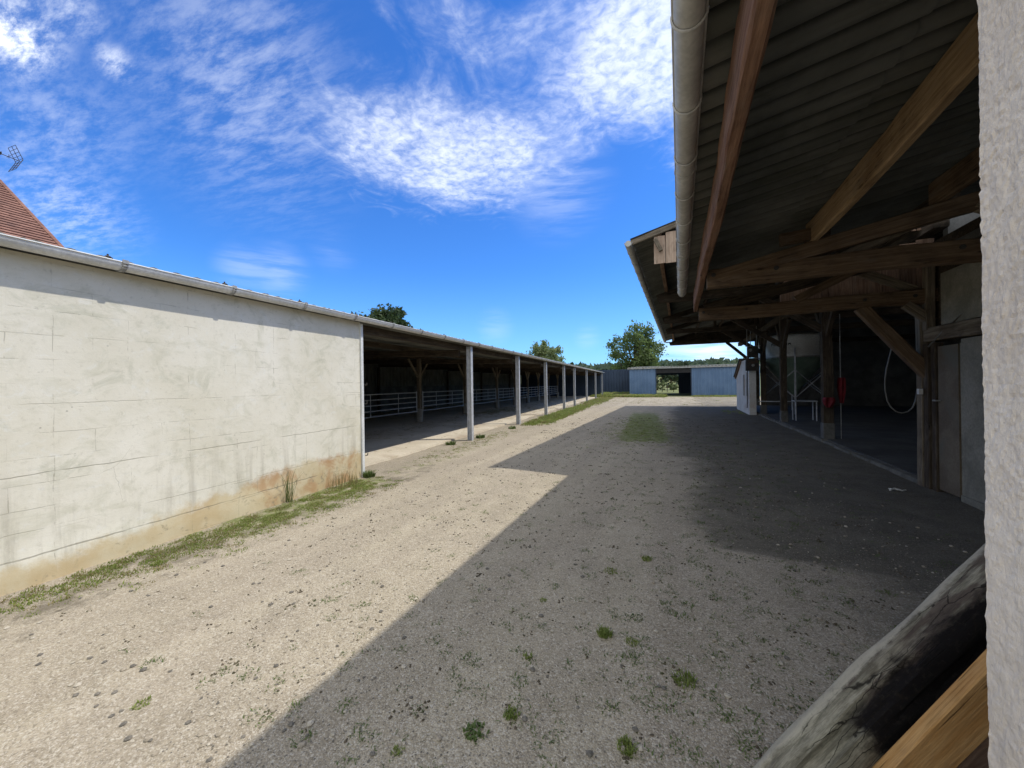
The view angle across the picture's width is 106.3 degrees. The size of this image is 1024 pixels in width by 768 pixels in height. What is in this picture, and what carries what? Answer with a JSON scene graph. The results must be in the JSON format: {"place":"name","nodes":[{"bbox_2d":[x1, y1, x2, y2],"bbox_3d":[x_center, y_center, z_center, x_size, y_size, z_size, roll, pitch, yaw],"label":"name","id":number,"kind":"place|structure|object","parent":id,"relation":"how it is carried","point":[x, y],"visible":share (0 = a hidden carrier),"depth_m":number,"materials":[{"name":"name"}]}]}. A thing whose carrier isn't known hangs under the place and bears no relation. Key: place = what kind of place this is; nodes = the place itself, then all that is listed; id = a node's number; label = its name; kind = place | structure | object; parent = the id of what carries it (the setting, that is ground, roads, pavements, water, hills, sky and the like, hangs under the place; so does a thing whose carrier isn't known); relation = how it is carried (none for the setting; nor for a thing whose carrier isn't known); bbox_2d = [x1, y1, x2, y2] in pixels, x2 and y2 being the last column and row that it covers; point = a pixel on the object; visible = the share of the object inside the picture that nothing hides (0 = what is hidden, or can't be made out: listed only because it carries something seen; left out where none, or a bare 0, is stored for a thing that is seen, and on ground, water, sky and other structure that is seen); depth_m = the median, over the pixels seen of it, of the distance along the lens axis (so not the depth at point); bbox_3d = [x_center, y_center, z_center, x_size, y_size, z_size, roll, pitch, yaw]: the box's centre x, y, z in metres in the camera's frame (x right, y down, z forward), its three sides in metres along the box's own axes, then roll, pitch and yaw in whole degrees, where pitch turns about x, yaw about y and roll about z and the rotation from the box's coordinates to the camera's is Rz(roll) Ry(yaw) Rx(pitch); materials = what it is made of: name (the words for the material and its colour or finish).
{"place":"outdoors","nodes":[
{"label":"outdoors","id":0,"kind":"place"},
{"bbox_2d":[0,179,64,247],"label":"roof","id":1,"kind":"structure","parent":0,"point":[18,218],"depth_m":13.31,"materials":[{"name":"tile"}]},
{"bbox_2d":[0,145,22,171],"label":"tv aerial","id":2,"kind":"object","parent":1,"relation":"attached to","point":[14,165],"visible":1,"depth_m":14.23,"materials":[{"name":"metal"}]},
{"bbox_2d":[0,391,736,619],"bbox_3d":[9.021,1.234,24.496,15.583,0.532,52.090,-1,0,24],"label":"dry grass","id":3,"kind":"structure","parent":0,"point":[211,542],"depth_m":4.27,"materials":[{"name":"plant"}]},
{"bbox_2d":[0,391,744,621],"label":"short grass","id":4,"kind":"structure","parent":0,"point":[542,417],"depth_m":4.60,"materials":[{"name":"green plant"}]},
{"bbox_2d":[0,0,754,365],"label":"sky","id":5,"kind":"structure","parent":0,"point":[484,171],"materials":[{"name":"blue"}]},
{"bbox_2d":[364,396,594,466],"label":"shed floor","id":6,"kind":"structure","parent":0,"point":[393,445],"depth_m":15.36,"materials":[{"name":"concrete"}]},
{"bbox_2d":[365,398,578,451],"bbox_3d":[0.315,1.532,24.782,4.796,0.048,32.995,-1,0,20],"label":"straw","id":7,"kind":"object","parent":6,"relation":"on","point":[496,411],"visible":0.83,"depth_m":21.54,"materials":[{"name":"beige plant"}]},
{"bbox_2d":[0,377,985,767],"bbox_3d":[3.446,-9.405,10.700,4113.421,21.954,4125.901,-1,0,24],"label":"ground","id":8,"kind":"structure","parent":0,"point":[44,723],"depth_m":2.75,"materials":[{"name":"grey gravel"}]},
{"bbox_2d":[128,695,151,711],"bbox_3d":[-1.901,1.642,1.967,0.092,0.027,0.085,-1,0,-44],"label":"grass tuft","id":9,"kind":"object","parent":8,"relation":"on","point":[140,702],"visible":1,"depth_m":1.97,"materials":[{"name":"green plant"}]},
{"bbox_2d":[147,558,167,566],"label":"grass tuft","id":10,"kind":"object","parent":8,"relation":"on","point":[157,563],"visible":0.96,"depth_m":3.52,"materials":[{"name":"green plant"}]},
{"bbox_2d":[281,472,296,502],"bbox_3d":[-3.102,1.404,5.347,0.388,0.529,0.465,-1,0,-25],"label":"tall weed","id":11,"kind":"object","parent":8,"relation":"on","point":[287,494],"visible":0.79,"depth_m":5.41,"materials":[{"name":"green plant"}]},
{"bbox_2d":[0,232,604,596],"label":"cattle shed","id":12,"kind":"structure","parent":8,"relation":"on","point":[143,407],"depth_m":4.14,"materials":[{"name":"paint"}]},
{"bbox_2d":[364,392,416,418],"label":"livestock gate","id":13,"kind":"structure","parent":12,"relation":"attached to","point":[398,403],"depth_m":14.63,"materials":[{"name":"metal"}]},
{"bbox_2d":[422,390,463,410],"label":"livestock gate","id":14,"kind":"structure","parent":12,"relation":"attached to","point":[436,400],"depth_m":18.36,"materials":[{"name":"metal"}]},
{"bbox_2d":[473,388,495,403],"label":"livestock gate","id":15,"kind":"structure","parent":12,"relation":"attached to","point":[476,393],"depth_m":23.05,"materials":[{"name":"metal"}]},
{"bbox_2d":[498,388,513,400],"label":"livestock gate","id":16,"kind":"structure","parent":12,"relation":"attached to","point":[503,394],"depth_m":26.20,"materials":[{"name":"metal"}]},
{"bbox_2d":[326,469,357,488],"bbox_3d":[-2.761,1.527,6.265,0.602,0.290,0.598,-1,0,24],"label":"dry grass clump","id":17,"kind":"object","parent":8,"relation":"on","point":[350,481],"visible":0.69,"depth_m":6.21,"materials":[{"name":"beige plant"}]},
{"bbox_2d":[363,469,376,477],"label":"tall weed","id":18,"kind":"object","parent":8,"relation":"on","point":[368,474],"visible":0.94,"depth_m":6.83,"materials":[{"name":"green plant"}]},
{"bbox_2d":[351,303,413,327],"bbox_3d":[-13.185,-3.264,39.836,7.675,10.530,7.247,-1,0,-17],"label":"round tree","id":19,"kind":"object","parent":8,"relation":"on","point":[396,315],"visible":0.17,"depth_m":38.29,"materials":[{"name":"green plant"}]},
{"bbox_2d":[391,744,405,756],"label":"grass tuft","id":20,"kind":"object","parent":8,"relation":"on","point":[395,748],"visible":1,"depth_m":1.69,"materials":[{"name":"green plant"}]},
{"bbox_2d":[445,440,457,444],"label":"leafy weed","id":21,"kind":"object","parent":8,"relation":"on","point":[451,442],"visible":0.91,"depth_m":10.30,"materials":[{"name":"green plant"}]},
{"bbox_2d":[462,720,489,744],"bbox_3d":[-0.165,1.612,1.783,0.120,0.032,0.116,-1,0,41],"label":"leafy weed","id":22,"kind":"object","parent":8,"relation":"on","point":[473,726],"visible":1,"depth_m":1.78,"materials":[{"name":"green plant"}]},
{"bbox_2d":[476,433,484,438],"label":"leafy weed","id":23,"kind":"object","parent":8,"relation":"on","point":[479,436],"visible":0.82,"depth_m":11.55,"materials":[{"name":"green plant"}]},
{"bbox_2d":[4,442,967,767],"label":"gravel stones","id":24,"kind":"object","parent":8,"relation":"on","point":[589,752],"visible":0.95,"depth_m":2.33,"materials":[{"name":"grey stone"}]},
{"bbox_2d":[503,705,520,720],"bbox_3d":[-0.001,1.606,1.871,0.098,0.036,0.088,-1,0,24],"label":"grass tuft","id":25,"kind":"object","parent":8,"relation":"on","point":[509,716],"visible":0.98,"depth_m":1.87,"materials":[{"name":"green plant"}]},
{"bbox_2d":[60,417,969,764],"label":"earth clods","id":26,"kind":"object","parent":8,"relation":"on","point":[558,555],"visible":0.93,"depth_m":3.15,"materials":[{"name":"soil"}]},
{"bbox_2d":[523,651,533,659],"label":"grass tuft","id":27,"kind":"object","parent":8,"relation":"on","point":[525,655],"visible":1,"depth_m":2.27,"materials":[{"name":"green plant"}]},
{"bbox_2d":[526,339,565,362],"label":"willow tree","id":28,"kind":"object","parent":8,"relation":"on","point":[542,350],"visible":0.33,"depth_m":77.85,"materials":[{"name":"green plant"}]},
{"bbox_2d":[119,428,973,767],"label":"yard weeds","id":29,"kind":"object","parent":8,"relation":"on","point":[625,632],"visible":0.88,"depth_m":2.30,"materials":[{"name":"green plant"}]},
{"bbox_2d":[595,624,614,638],"bbox_3d":[0.597,1.592,2.453,0.133,0.045,0.135,-1,0,24],"label":"grass tuft","id":30,"kind":"object","parent":8,"relation":"on","point":[604,631],"visible":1,"depth_m":2.46,"materials":[{"name":"green plant"}]},
{"bbox_2d":[604,567,617,574],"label":"grass tuft","id":31,"kind":"object","parent":8,"relation":"on","point":[611,570],"visible":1,"depth_m":3.28,"materials":[{"name":"green plant"}]},
{"bbox_2d":[616,732,638,757],"bbox_3d":[0.508,1.600,1.694,0.097,0.041,0.103,-1,0,37],"label":"grass tuft","id":32,"kind":"object","parent":8,"relation":"on","point":[626,741],"visible":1,"depth_m":1.70,"materials":[{"name":"green plant"}]},
{"bbox_2d":[624,637,639,645],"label":"grass tuft","id":33,"kind":"object","parent":8,"relation":"on","point":[635,640],"visible":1,"depth_m":2.39,"materials":[{"name":"green plant"}]},
{"bbox_2d":[605,320,668,369],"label":"oak tree","id":34,"kind":"object","parent":8,"relation":"on","point":[646,351],"visible":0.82,"depth_m":57.74,"materials":[{"name":"green plant"}]},
{"bbox_2d":[642,555,651,561],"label":"grass tuft","id":35,"kind":"object","parent":8,"relation":"on","point":[647,558],"visible":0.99,"depth_m":3.50,"materials":[{"name":"green plant"}]},
{"bbox_2d":[657,380,666,391],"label":"bush","id":36,"kind":"object","parent":8,"relation":"on","point":[660,385],"visible":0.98,"depth_m":59.81,"materials":[{"name":"green plant"}]},
{"bbox_2d":[565,357,759,369],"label":"wood","id":37,"kind":"object","parent":8,"relation":"on","point":[710,361],"visible":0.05,"depth_m":258.04,"materials":[{"name":"green plant"}]},
{"bbox_2d":[656,375,671,389],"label":"hedge tree","id":38,"kind":"object","parent":8,"relation":"on","point":[666,378],"visible":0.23,"depth_m":72.08,"materials":[{"name":"green plant"}]},
{"bbox_2d":[660,361,678,389],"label":"hedge tree","id":39,"kind":"object","parent":8,"relation":"on","point":[674,378],"visible":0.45,"depth_m":73.61,"materials":[{"name":"green plant"}]},
{"bbox_2d":[668,383,678,391],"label":"bush","id":40,"kind":"object","parent":8,"relation":"on","point":[674,386],"visible":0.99,"depth_m":58.30,"materials":[{"name":"green plant"}]},
{"bbox_2d":[597,364,759,395],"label":"blue shed","id":41,"kind":"structure","parent":8,"relation":"on","point":[719,379],"depth_m":43.19,"materials":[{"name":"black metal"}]},
{"bbox_2d":[674,360,690,383],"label":"hedge tree","id":42,"kind":"object","parent":8,"relation":"on","point":[681,363],"visible":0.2,"depth_m":76.29,"materials":[{"name":"green plant"}]},
{"bbox_2d":[670,667,698,689],"bbox_3d":[0.939,1.587,2.065,0.164,0.045,0.162,-1,0,-15],"label":"grass tuft","id":43,"kind":"object","parent":8,"relation":"on","point":[689,679],"visible":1,"depth_m":2.06,"materials":[{"name":"green plant"}]},
{"bbox_2d":[733,358,756,414],"bbox_3d":[12.182,0.066,20.023,0.590,2.810,4.550,-1,0,24],"label":"white annex","id":44,"kind":"object","parent":8,"relation":"on","point":[746,392],"visible":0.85,"depth_m":19.04,"materials":[{"name":"paint"}]},
{"bbox_2d":[743,375,744,395],"bbox_3d":[11.731,0.053,19.440,0.040,1.050,0.320,-1,0,24],"label":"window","id":45,"kind":"structure","parent":44,"relation":"in","point":[743,375],"depth_m":19.35,"materials":[{"name":"glass"}]},
{"bbox_2d":[624,212,982,486],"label":"timber barn","id":46,"kind":"structure","parent":8,"relation":"on","point":[865,350],"depth_m":14.97,"materials":[{"name":"wood"}]},
{"bbox_2d":[744,326,758,370],"bbox_3d":[11.088,-1.638,17.751,0.650,2.050,0.270,-1,0,24],"label":"switch cabinet","id":47,"kind":"object","parent":46,"relation":"attached to","point":[751,362],"visible":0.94,"depth_m":17.70,"materials":[{"name":"metal"}]},
{"bbox_2d":[670,0,981,377],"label":"lean to canopy","id":48,"kind":"object","parent":46,"relation":"attached to","point":[809,135],"visible":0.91,"depth_m":2.89,"materials":[{"name":"wood"}]},
{"bbox_2d":[822,397,835,407],"bbox_3d":[8.223,0.479,9.963,0.264,0.267,0.110,-1,0,40],"label":"red bag","id":49,"kind":"object","parent":46,"relation":"attached to","point":[829,402],"visible":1,"depth_m":9.97,"materials":[{"name":"fabric"}]},
{"bbox_2d":[884,349,916,413],"bbox_3d":[6.045,-0.074,5.970,0.391,1.073,0.041,-1,0,24],"label":"hose","id":50,"kind":"object","parent":46,"relation":"hanging from","point":[914,403],"visible":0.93,"depth_m":6.03,"materials":[{"name":"grey rubber"}]},
{"bbox_2d":[917,389,922,393],"bbox_3d":[6.042,0.111,5.688,0.045,0.080,0.060,-1,0,24],"label":"socket box","id":51,"kind":"object","parent":46,"relation":"attached to","point":[919,391],"visible":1,"depth_m":5.67,"materials":[{"name":"white plastic"}]},
{"bbox_2d":[757,413,916,482],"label":"kerb","id":52,"kind":"structure","parent":8,"relation":"on","point":[901,473],"depth_m":7.98,"materials":[{"name":"concrete"}]},
{"bbox_2d":[753,543,986,767],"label":"weathered log","id":53,"kind":"object","parent":8,"relation":"on","point":[871,706],"visible":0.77,"depth_m":1.42,"materials":[{"name":"grey wood"}]},
{"bbox_2d":[888,488,905,490],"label":"white litter","id":54,"kind":"object","parent":8,"relation":"on","point":[890,489],"visible":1,"depth_m":5.46,"materials":[{"name":"plastic"}]},
{"bbox_2d":[872,649,988,767],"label":"fresh timber","id":55,"kind":"object","parent":8,"relation":"on","point":[949,728],"visible":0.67,"depth_m":1.25,"materials":[{"name":"brown wood"}]},
{"bbox_2d":[923,216,985,511],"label":"side wall","id":56,"kind":"structure","parent":8,"relation":"on","point":[954,440],"depth_m":5.07,"materials":[{"name":"wood"}]},
{"bbox_2d":[932,344,961,497],"bbox_3d":[5.910,0.478,5.219,0.102,2.010,0.430,-1,0,24],"label":"door","id":57,"kind":"structure","parent":56,"relation":"in","point":[949,381],"depth_m":5.18,"materials":[{"name":"metal"}]},
{"bbox_2d":[957,736,988,767],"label":"old timber","id":58,"kind":"object","parent":8,"relation":"on","point":[977,757],"visible":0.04,"depth_m":1.25,"materials":[{"name":"brown wood"}]},
{"bbox_2d":[977,0,1023,767],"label":"wall","id":59,"kind":"structure","parent":8,"relation":"on","point":[1001,87],"depth_m":0.78,"materials":[{"name":"white paint"}]},
{"bbox_2d":[756,405,916,474],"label":"barn floor","id":60,"kind":"structure","parent":0,"point":[886,434],"depth_m":12.00,"materials":[{"name":"grey concrete"}]},
{"bbox_2d":[758,400,817,420],"bbox_3d":[10.642,1.019,14.892,1.850,0.770,0.500,-1,0,24],"label":"steel trestle","id":61,"kind":"object","parent":60,"relation":"on","point":[796,401],"visible":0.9,"depth_m":14.62,"materials":[{"name":"grey metal"}]},
{"bbox_2d":[758,332,820,409],"bbox_3d":[13.503,-0.538,18.433,2.860,3.820,2.860,-1,0,24],"label":"feed silo","id":62,"kind":"object","parent":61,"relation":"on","point":[803,357],"visible":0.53,"depth_m":17.43,"materials":[{"name":"metal"}]},
{"bbox_2d":[839,314,841,438],"bbox_3d":[8.561,-0.201,10.009,0.018,3.250,0.018,-1,0,1],"label":"steel pole","id":63,"kind":"object","parent":60,"relation":"on","point":[840,372],"visible":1,"depth_m":10.00,"materials":[{"name":"metal"}]},
{"bbox_2d":[837,377,845,402],"bbox_3d":[8.545,0.162,9.953,0.176,0.680,0.104,-1,0,43],"label":"red overall","id":64,"kind":"object","parent":63,"relation":"hanging from","point":[841,386],"visible":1,"depth_m":9.94,"materials":[{"name":"fabric"}]}
]}

